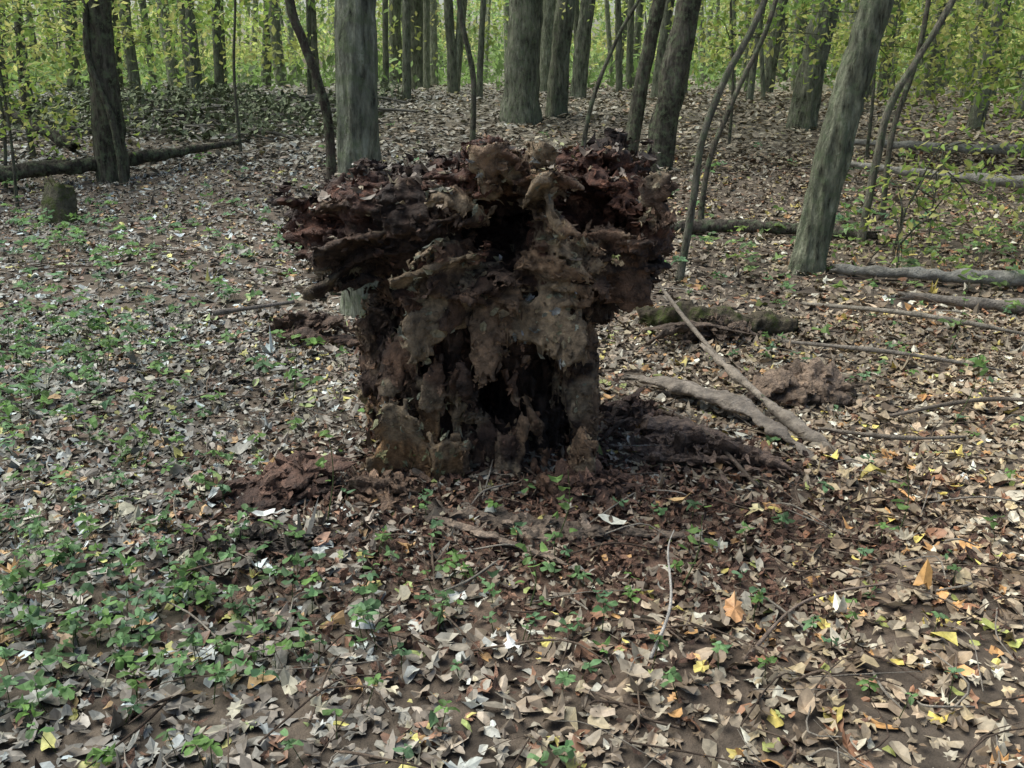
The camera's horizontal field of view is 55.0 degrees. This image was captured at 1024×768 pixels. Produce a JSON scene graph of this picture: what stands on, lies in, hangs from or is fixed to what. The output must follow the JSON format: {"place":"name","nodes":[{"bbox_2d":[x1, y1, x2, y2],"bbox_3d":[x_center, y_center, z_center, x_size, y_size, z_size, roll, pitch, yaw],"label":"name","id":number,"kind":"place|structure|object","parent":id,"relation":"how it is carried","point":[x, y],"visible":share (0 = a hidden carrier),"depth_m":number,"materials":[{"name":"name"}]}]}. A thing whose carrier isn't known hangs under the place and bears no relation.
{"place":"outdoors","nodes":[
{"label":"outdoors","id":0,"kind":"place"},
{"bbox_2d":[5,0,1015,67],"label":"sky","id":1,"kind":"structure","parent":0,"point":[440,1],"materials":[{"name":"white"}]},
{"bbox_2d":[0,67,1023,767],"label":"ground","id":2,"kind":"structure","parent":0,"point":[730,735],"depth_m":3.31,"materials":[{"name":"brown plant"}]},
{"bbox_2d":[0,15,10,98],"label":"forest tree","id":3,"kind":"object","parent":2,"relation":"on","point":[2,63],"visible":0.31,"depth_m":17.08,"materials":[{"name":"grey plant"}]},
{"bbox_2d":[12,1,34,117],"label":"forest tree","id":4,"kind":"object","parent":2,"relation":"on","point":[27,83],"visible":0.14,"depth_m":14.45,"materials":[{"name":"grey plant"}]},
{"bbox_2d":[0,0,83,206],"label":"sapling tree","id":5,"kind":"object","parent":2,"relation":"on","point":[3,93],"visible":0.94,"depth_m":9.87,"materials":[{"name":"green plant"}]},
{"bbox_2d":[3,108,81,153],"bbox_3d":[-6.194,-3.318,12.061,2.358,0.888,0.161,9,20,25],"label":"fallen log","id":6,"kind":"object","parent":2,"relation":"on","point":[56,137],"visible":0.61,"depth_m":11.76,"materials":[{"name":"brown wood"}]},
{"bbox_2d":[40,175,78,224],"bbox_3d":[-4.352,-1.702,9.451,0.386,0.591,0.446,0,18,0],"label":"stump","id":7,"kind":"object","parent":2,"relation":"on","point":[59,198],"visible":0.69,"depth_m":9.31,"materials":[{"name":"wood"}]},
{"bbox_2d":[0,0,178,187],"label":"sapling tree","id":8,"kind":"object","parent":2,"relation":"on","point":[51,89],"visible":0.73,"depth_m":10.74,"materials":[{"name":"green plant"}]},
{"bbox_2d":[81,0,130,183],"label":"forest tree","id":9,"kind":"object","parent":2,"relation":"on","point":[101,34],"visible":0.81,"depth_m":10.84,"materials":[{"name":"brown plant"}]},
{"bbox_2d":[0,140,239,182],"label":"fallen log","id":10,"kind":"object","parent":2,"relation":"on","point":[42,168],"visible":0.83,"depth_m":10.99,"materials":[{"name":"wood"}]},
{"bbox_2d":[0,0,245,159],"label":"sapling tree","id":11,"kind":"object","parent":2,"relation":"on","point":[18,50],"visible":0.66,"depth_m":11.99,"materials":[{"name":"green plant"}]},
{"bbox_2d":[82,0,268,185],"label":"sapling tree","id":12,"kind":"object","parent":2,"relation":"on","point":[121,168],"visible":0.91,"depth_m":10.77,"materials":[{"name":"grey plant"}]},
{"bbox_2d":[176,0,188,86],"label":"forest tree","id":13,"kind":"object","parent":2,"relation":"on","point":[185,61],"visible":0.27,"depth_m":19.76,"materials":[{"name":"grey plant"}]},
{"bbox_2d":[185,0,200,100],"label":"forest tree","id":14,"kind":"object","parent":2,"relation":"on","point":[195,79],"visible":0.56,"depth_m":16.53,"materials":[{"name":"grey plant"}]},
{"bbox_2d":[0,76,425,141],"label":"brush pile","id":15,"kind":"object","parent":2,"relation":"on","point":[182,101],"visible":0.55,"depth_m":14.80,"materials":[{"name":"green wood"}]},
{"bbox_2d":[157,0,310,152],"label":"sapling tree","id":16,"kind":"object","parent":2,"relation":"on","point":[234,88],"visible":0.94,"depth_m":12.34,"materials":[{"name":"grey plant"}]},
{"bbox_2d":[212,300,294,315],"bbox_3d":[-1.525,-0.449,5.819,0.476,0.064,0.037,-6,19,-17],"label":"fallen branch","id":17,"kind":"object","parent":2,"relation":"on","point":[225,311],"visible":1,"depth_m":5.80,"materials":[{"name":"brown wood"}]},
{"bbox_2d":[202,450,404,518],"bbox_3d":[-0.739,0.327,3.596,0.512,0.192,0.691,16,24,40],"label":"rotten log piece","id":18,"kind":"object","parent":2,"relation":"on","point":[280,482],"visible":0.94,"depth_m":3.46,"materials":[{"name":"brown wood"}]},
{"bbox_2d":[258,310,359,349],"bbox_3d":[-1.057,-0.324,5.554,0.758,0.204,0.567,0,18,0],"label":"rotten log piece","id":19,"kind":"object","parent":2,"relation":"on","point":[305,324],"visible":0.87,"depth_m":5.47,"materials":[{"name":"brown wood"}]},
{"bbox_2d":[285,0,340,294],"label":"sapling tree","id":20,"kind":"object","parent":2,"relation":"on","point":[323,99],"visible":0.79,"depth_m":6.21,"materials":[{"name":"grey plant"}]},
{"bbox_2d":[311,0,319,93],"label":"forest tree","id":21,"kind":"object","parent":2,"relation":"on","point":[314,42],"visible":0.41,"depth_m":20.70,"materials":[{"name":"grey plant"}]},
{"bbox_2d":[334,37,336,92],"bbox_3d":[-2.701,-11.878,16.271,4.157,14.179,7.627,9,20,25],"label":"forest tree","id":22,"kind":"object","parent":2,"relation":"on","point":[335,63],"visible":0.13,"depth_m":18.49,"materials":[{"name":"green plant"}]},
{"bbox_2d":[334,0,381,318],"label":"forest tree","id":23,"kind":"object","parent":2,"relation":"on","point":[355,32],"visible":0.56,"depth_m":5.62,"materials":[{"name":"grey plant"}]},
{"bbox_2d":[316,468,455,514],"bbox_3d":[-0.426,0.357,3.499,0.537,0.135,0.516,0,18,0],"label":"rotten log piece","id":24,"kind":"object","parent":2,"relation":"on","point":[384,487],"visible":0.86,"depth_m":3.41,"materials":[{"name":"brown wood"}]},
{"bbox_2d":[382,0,389,92],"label":"forest tree","id":25,"kind":"object","parent":2,"relation":"on","point":[385,58],"visible":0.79,"depth_m":20.73,"materials":[{"name":"grey plant"}]},
{"bbox_2d":[388,0,401,85],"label":"forest tree","id":26,"kind":"object","parent":2,"relation":"on","point":[395,39],"visible":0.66,"depth_m":28.18,"materials":[{"name":"grey plant"}]},
{"bbox_2d":[402,0,411,101],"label":"forest tree","id":27,"kind":"object","parent":2,"relation":"on","point":[406,51],"visible":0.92,"depth_m":17.47,"materials":[{"name":"grey plant"}]},
{"bbox_2d":[411,0,422,88],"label":"forest tree","id":28,"kind":"object","parent":2,"relation":"on","point":[416,54],"visible":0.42,"depth_m":23.45,"materials":[{"name":"grey plant"}]},
{"bbox_2d":[444,0,458,94],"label":"forest tree","id":29,"kind":"object","parent":2,"relation":"on","point":[452,85],"visible":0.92,"depth_m":19.80,"materials":[{"name":"grey plant"}]},
{"bbox_2d":[457,0,476,140],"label":"sapling tree","id":30,"kind":"object","parent":2,"relation":"on","point":[472,72],"visible":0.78,"depth_m":11.41,"materials":[{"name":"grey plant"}]},
{"bbox_2d":[264,127,678,494],"bbox_3d":[-0.154,-0.243,3.823,1.527,1.470,1.167,0,18,0],"label":"rotten tree stump","id":31,"kind":"object","parent":2,"relation":"on","point":[504,274],"visible":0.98,"depth_m":3.49,"materials":[{"name":"brown wood"}]},
{"bbox_2d":[476,0,485,100],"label":"forest tree","id":32,"kind":"object","parent":2,"relation":"on","point":[481,42],"visible":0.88,"depth_m":17.47,"materials":[{"name":"grey plant"}]},
{"bbox_2d":[0,121,1023,767],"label":"ground plants","id":33,"kind":"object","parent":2,"relation":"on","point":[34,619],"visible":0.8,"depth_m":3.05,"materials":[{"name":"green plant"}]},
{"bbox_2d":[0,0,1023,98],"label":"distant tree trunks","id":34,"kind":"object","parent":2,"relation":"on","point":[430,33],"visible":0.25,"depth_m":24.51,"materials":[{"name":"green plant"}]},
{"bbox_2d":[0,0,1023,96],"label":"distant foliage","id":35,"kind":"object","parent":34,"relation":"attached to","point":[598,40],"visible":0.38,"depth_m":25.09,"materials":[{"name":"green plant"}]},
{"bbox_2d":[0,162,1023,767],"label":"fallen twigs","id":36,"kind":"object","parent":2,"relation":"on","point":[630,706],"depth_m":3.10,"materials":[{"name":"brown wood"}]},
{"bbox_2d":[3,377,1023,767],"bbox_3d":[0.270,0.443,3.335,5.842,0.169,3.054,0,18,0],"label":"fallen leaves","id":37,"kind":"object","parent":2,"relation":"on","point":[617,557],"visible":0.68,"depth_m":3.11,"materials":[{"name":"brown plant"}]},
{"bbox_2d":[3,35,1023,93],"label":"distant underbrush","id":38,"kind":"object","parent":2,"relation":"on","point":[592,76],"visible":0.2,"depth_m":25.48,"materials":[{"name":"green plant"}]},
{"bbox_2d":[499,0,542,126],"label":"forest tree","id":39,"kind":"object","parent":2,"relation":"on","point":[519,103],"visible":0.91,"depth_m":14.46,"materials":[{"name":"grey plant"}]},
{"bbox_2d":[545,0,575,118],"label":"forest tree","id":40,"kind":"object","parent":2,"relation":"on","point":[557,90],"visible":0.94,"depth_m":14.99,"materials":[{"name":"grey plant"}]},
{"bbox_2d":[569,0,594,99],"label":"forest tree","id":41,"kind":"object","parent":2,"relation":"on","point":[578,86],"visible":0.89,"depth_m":17.91,"materials":[{"name":"grey plant"}]},
{"bbox_2d":[581,0,639,148],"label":"sapling tree","id":42,"kind":"object","parent":2,"relation":"on","point":[595,91],"visible":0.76,"depth_m":9.53,"materials":[{"name":"grey plant"}]},
{"bbox_2d":[615,0,622,91],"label":"forest tree","id":43,"kind":"object","parent":2,"relation":"on","point":[618,59],"visible":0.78,"depth_m":19.84,"materials":[{"name":"grey plant"}]},
{"bbox_2d":[598,385,675,443],"bbox_3d":[0.546,0.128,4.198,0.416,0.193,0.575,0,18,0],"label":"rotten log piece","id":44,"kind":"object","parent":2,"relation":"on","point":[632,406],"visible":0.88,"depth_m":4.12,"materials":[{"name":"brown wood"}]},
{"bbox_2d":[625,0,665,154],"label":"forest tree","id":45,"kind":"object","parent":2,"relation":"on","point":[639,98],"visible":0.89,"depth_m":12.34,"materials":[{"name":"grey plant"}]},
{"bbox_2d":[649,530,673,658],"bbox_3d":[0.440,0.557,2.752,0.040,0.100,0.621,4,19,13],"label":"fallen branch","id":46,"kind":"object","parent":2,"relation":"on","point":[665,621],"visible":0.98,"depth_m":2.60,"materials":[{"name":"wood"}]},
{"bbox_2d":[650,0,674,100],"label":"forest tree","id":47,"kind":"object","parent":2,"relation":"on","point":[664,32],"visible":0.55,"depth_m":17.41,"materials":[{"name":"grey plant"}]},
{"bbox_2d":[647,0,701,171],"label":"forest tree","id":48,"kind":"object","parent":2,"relation":"on","point":[672,79],"visible":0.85,"depth_m":11.55,"materials":[{"name":"grey plant"}]},
{"bbox_2d":[685,63,690,96],"bbox_3d":[3.153,-12.214,16.822,6.278,14.347,7.808,0,18,0],"label":"forest tree","id":49,"kind":"object","parent":2,"relation":"on","point":[686,87],"visible":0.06,"depth_m":19.07,"materials":[{"name":"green plant"}]},
{"bbox_2d":[655,277,725,362],"bbox_3d":[0.958,-0.352,5.303,0.035,0.331,1.145,-5,19,-14],"label":"weathered branch","id":50,"kind":"object","parent":2,"relation":"on","point":[692,327],"visible":0.62,"depth_m":5.35,"materials":[{"name":"brown wood"}]},
{"bbox_2d":[598,414,803,488],"bbox_3d":[0.699,0.239,3.916,0.917,0.193,0.504,17,24,42],"label":"rotten log piece","id":51,"kind":"object","parent":2,"relation":"on","point":[680,437],"visible":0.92,"depth_m":3.83,"materials":[{"name":"brown wood"}]},
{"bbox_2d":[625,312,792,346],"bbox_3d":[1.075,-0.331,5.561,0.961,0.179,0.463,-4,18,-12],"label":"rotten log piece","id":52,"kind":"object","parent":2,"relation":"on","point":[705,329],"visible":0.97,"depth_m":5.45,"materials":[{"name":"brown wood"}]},
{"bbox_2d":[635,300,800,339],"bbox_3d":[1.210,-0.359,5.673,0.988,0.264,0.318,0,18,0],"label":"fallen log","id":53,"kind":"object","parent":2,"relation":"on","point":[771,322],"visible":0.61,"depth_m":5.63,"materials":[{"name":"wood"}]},
{"bbox_2d":[621,374,820,466],"bbox_3d":[0.961,0.108,4.320,0.240,0.096,1.304,-11,21,-31],"label":"weathered branch","id":54,"kind":"object","parent":2,"relation":"on","point":[726,400],"visible":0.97,"depth_m":4.35,"materials":[{"name":"grey wood"}]},
{"bbox_2d":[675,0,767,280],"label":"sapling tree","id":55,"kind":"object","parent":2,"relation":"on","point":[681,268],"visible":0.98,"depth_m":6.79,"materials":[{"name":"grey plant"}]},
{"bbox_2d":[560,0,905,144],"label":"sapling tree","id":56,"kind":"object","parent":2,"relation":"on","point":[723,41],"visible":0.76,"depth_m":12.91,"materials":[{"name":"green plant"}]},
{"bbox_2d":[697,0,777,219],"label":"sapling tree","id":57,"kind":"object","parent":2,"relation":"on","point":[727,113],"visible":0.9,"depth_m":8.86,"materials":[{"name":"grey plant"}]},
{"bbox_2d":[746,0,765,102],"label":"forest tree","id":58,"kind":"object","parent":2,"relation":"on","point":[750,86],"visible":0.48,"depth_m":17.68,"materials":[{"name":"grey plant"}]},
{"bbox_2d":[760,0,787,93],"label":"forest tree","id":59,"kind":"object","parent":2,"relation":"on","point":[771,62],"visible":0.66,"depth_m":19.84,"materials":[{"name":"grey plant"}]},
{"bbox_2d":[670,218,884,239],"bbox_3d":[2.059,-1.384,8.823,2.403,0.144,0.522,0,18,0],"label":"fallen log","id":60,"kind":"object","parent":2,"relation":"on","point":[711,225],"visible":0.52,"depth_m":8.91,"materials":[{"name":"wood"}]},
{"bbox_2d":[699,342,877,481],"bbox_3d":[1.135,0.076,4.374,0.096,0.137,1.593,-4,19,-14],"label":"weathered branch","id":61,"kind":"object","parent":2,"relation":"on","point":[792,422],"visible":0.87,"depth_m":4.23,"materials":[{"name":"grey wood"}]},
{"bbox_2d":[786,0,840,130],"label":"forest tree","id":62,"kind":"object","parent":2,"relation":"on","point":[804,108],"visible":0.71,"depth_m":14.17,"materials":[{"name":"grey plant"}]},
{"bbox_2d":[742,578,915,660],"bbox_3d":[0.869,0.633,2.778,0.724,0.022,0.119,-12,21,-32],"label":"fallen branch","id":63,"kind":"object","parent":2,"relation":"on","point":[767,633],"visible":0.97,"depth_m":2.82,"materials":[{"name":"wood"}]},
{"bbox_2d":[787,0,893,275],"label":"forest tree","id":64,"kind":"object","parent":2,"relation":"on","point":[832,159],"visible":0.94,"depth_m":7.11,"materials":[{"name":"grey plant"}]},
{"bbox_2d":[709,0,1001,159],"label":"sapling tree","id":65,"kind":"object","parent":2,"relation":"on","point":[888,31],"visible":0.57,"depth_m":12.04,"materials":[{"name":"green plant"}]},
{"bbox_2d":[864,79,871,101],"bbox_3d":[6.799,-11.855,15.648,3.241,14.450,6.388,4,18,12],"label":"forest tree","id":66,"kind":"object","parent":2,"relation":"on","point":[867,93],"visible":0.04,"depth_m":17.59,"materials":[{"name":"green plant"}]},
{"bbox_2d":[876,0,900,97],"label":"forest tree","id":67,"kind":"object","parent":2,"relation":"on","point":[882,76],"visible":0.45,"depth_m":18.96,"materials":[{"name":"grey plant"}]},
{"bbox_2d":[780,339,1006,371],"bbox_3d":[1.972,-0.163,5.178,1.144,0.070,0.129,10,20,27],"label":"weathered branch","id":68,"kind":"object","parent":2,"relation":"on","point":[873,350],"visible":0.95,"depth_m":5.13,"materials":[{"name":"brown wood"}]},
{"bbox_2d":[820,427,966,440],"bbox_3d":[1.594,0.214,4.077,0.608,0.050,0.142,2,18,5],"label":"weathered branch","id":69,"kind":"object","parent":2,"relation":"on","point":[897,437],"visible":0.97,"depth_m":4.04,"materials":[{"name":"brown wood"}]},
{"bbox_2d":[878,0,930,220],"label":"sapling tree","id":70,"kind":"object","parent":2,"relation":"on","point":[897,114],"visible":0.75,"depth_m":9.26,"materials":[{"name":"grey plant"}]},
{"bbox_2d":[856,0,955,242],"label":"sapling tree","id":71,"kind":"object","parent":2,"relation":"on","point":[886,115],"visible":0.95,"depth_m":8.29,"materials":[{"name":"grey plant"}]},
{"bbox_2d":[801,302,1023,334],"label":"weathered branch","id":72,"kind":"object","parent":2,"relation":"on","point":[914,314],"visible":0.97,"depth_m":5.79,"materials":[{"name":"brown wood"}]},
{"bbox_2d":[831,75,1015,287],"bbox_3d":[2.987,-1.351,7.295,1.112,1.800,1.451,-15,23,-39],"label":"tree seedling","id":73,"kind":"object","parent":2,"relation":"on","point":[900,228],"visible":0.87,"depth_m":7.25,"materials":[{"name":"green plant"}]},
{"bbox_2d":[828,264,1023,286],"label":"fallen log","id":74,"kind":"object","parent":2,"relation":"on","point":[935,274],"visible":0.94,"depth_m":7.02,"materials":[{"name":"grey wood"}]},
{"bbox_2d":[840,78,1023,261],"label":"tree seedling","id":75,"kind":"object","parent":2,"relation":"on","point":[968,163],"visible":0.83,"depth_m":8.03,"materials":[{"name":"green plant"}]},
{"bbox_2d":[920,0,945,95],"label":"forest tree","id":76,"kind":"object","parent":2,"relation":"on","point":[934,51],"visible":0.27,"depth_m":20.84,"materials":[{"name":"grey plant"}]},
{"bbox_2d":[850,161,1023,188],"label":"fallen log","id":77,"kind":"object","parent":2,"relation":"on","point":[1017,181],"visible":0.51,"depth_m":10.47,"materials":[{"name":"grey wood"}]},
{"bbox_2d":[854,139,1023,154],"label":"fallen log","id":78,"kind":"object","parent":2,"relation":"on","point":[996,148],"visible":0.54,"depth_m":12.09,"materials":[{"name":"grey wood"}]},
{"bbox_2d":[872,396,1023,419],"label":"weathered branch","id":79,"kind":"object","parent":2,"relation":"on","point":[980,399],"visible":1,"depth_m":4.42,"materials":[{"name":"brown wood"}]},
{"bbox_2d":[876,0,1023,140],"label":"sapling tree","id":80,"kind":"object","parent":2,"relation":"on","point":[985,33],"visible":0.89,"depth_m":11.49,"materials":[{"name":"green plant"}]},
{"bbox_2d":[897,291,1023,314],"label":"fallen log","id":81,"kind":"object","parent":2,"relation":"on","point":[971,303],"visible":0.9,"depth_m":6.35,"materials":[{"name":"grey wood"}]},
{"bbox_2d":[966,0,1011,131],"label":"forest tree","id":82,"kind":"object","parent":2,"relation":"on","point":[974,121],"visible":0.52,"depth_m":13.81,"materials":[{"name":"grey plant"}]},
{"bbox_2d":[966,0,1023,224],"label":"sapling tree","id":83,"kind":"object","parent":2,"relation":"on","point":[1001,208],"visible":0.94,"depth_m":9.03,"materials":[{"name":"green plant"}]},
{"bbox_2d":[1013,79,1023,119],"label":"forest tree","id":84,"kind":"object","parent":2,"relation":"on","point":[1020,97],"visible":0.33,"depth_m":15.34,"materials":[{"name":"grey plant"}]},
{"bbox_2d":[351,499,746,582],"bbox_3d":[0.136,0.495,3.179,1.318,0.120,0.502,0,18,0],"label":"rotten log piece","id":85,"kind":"object","parent":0,"point":[537,529],"visible":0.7,"depth_m":3.23,"materials":[{"name":"brown wood"}]},
{"bbox_2d":[538,458,680,520],"bbox_3d":[0.298,0.379,3.500,0.528,0.180,0.387,-9,20,-26],"label":"rotten log piece","id":86,"kind":"object","parent":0,"point":[600,485],"visible":0.88,"depth_m":3.47,"materials":[{"name":"brown wood"}]},
{"bbox_2d":[734,357,868,416],"bbox_3d":[1.389,-0.007,4.658,0.650,0.263,0.614,0,18,0],"label":"soil mound","id":87,"kind":"object","parent":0,"point":[816,380],"visible":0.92,"depth_m":4.55,"materials":[{"name":"brown soil"}]}
]}

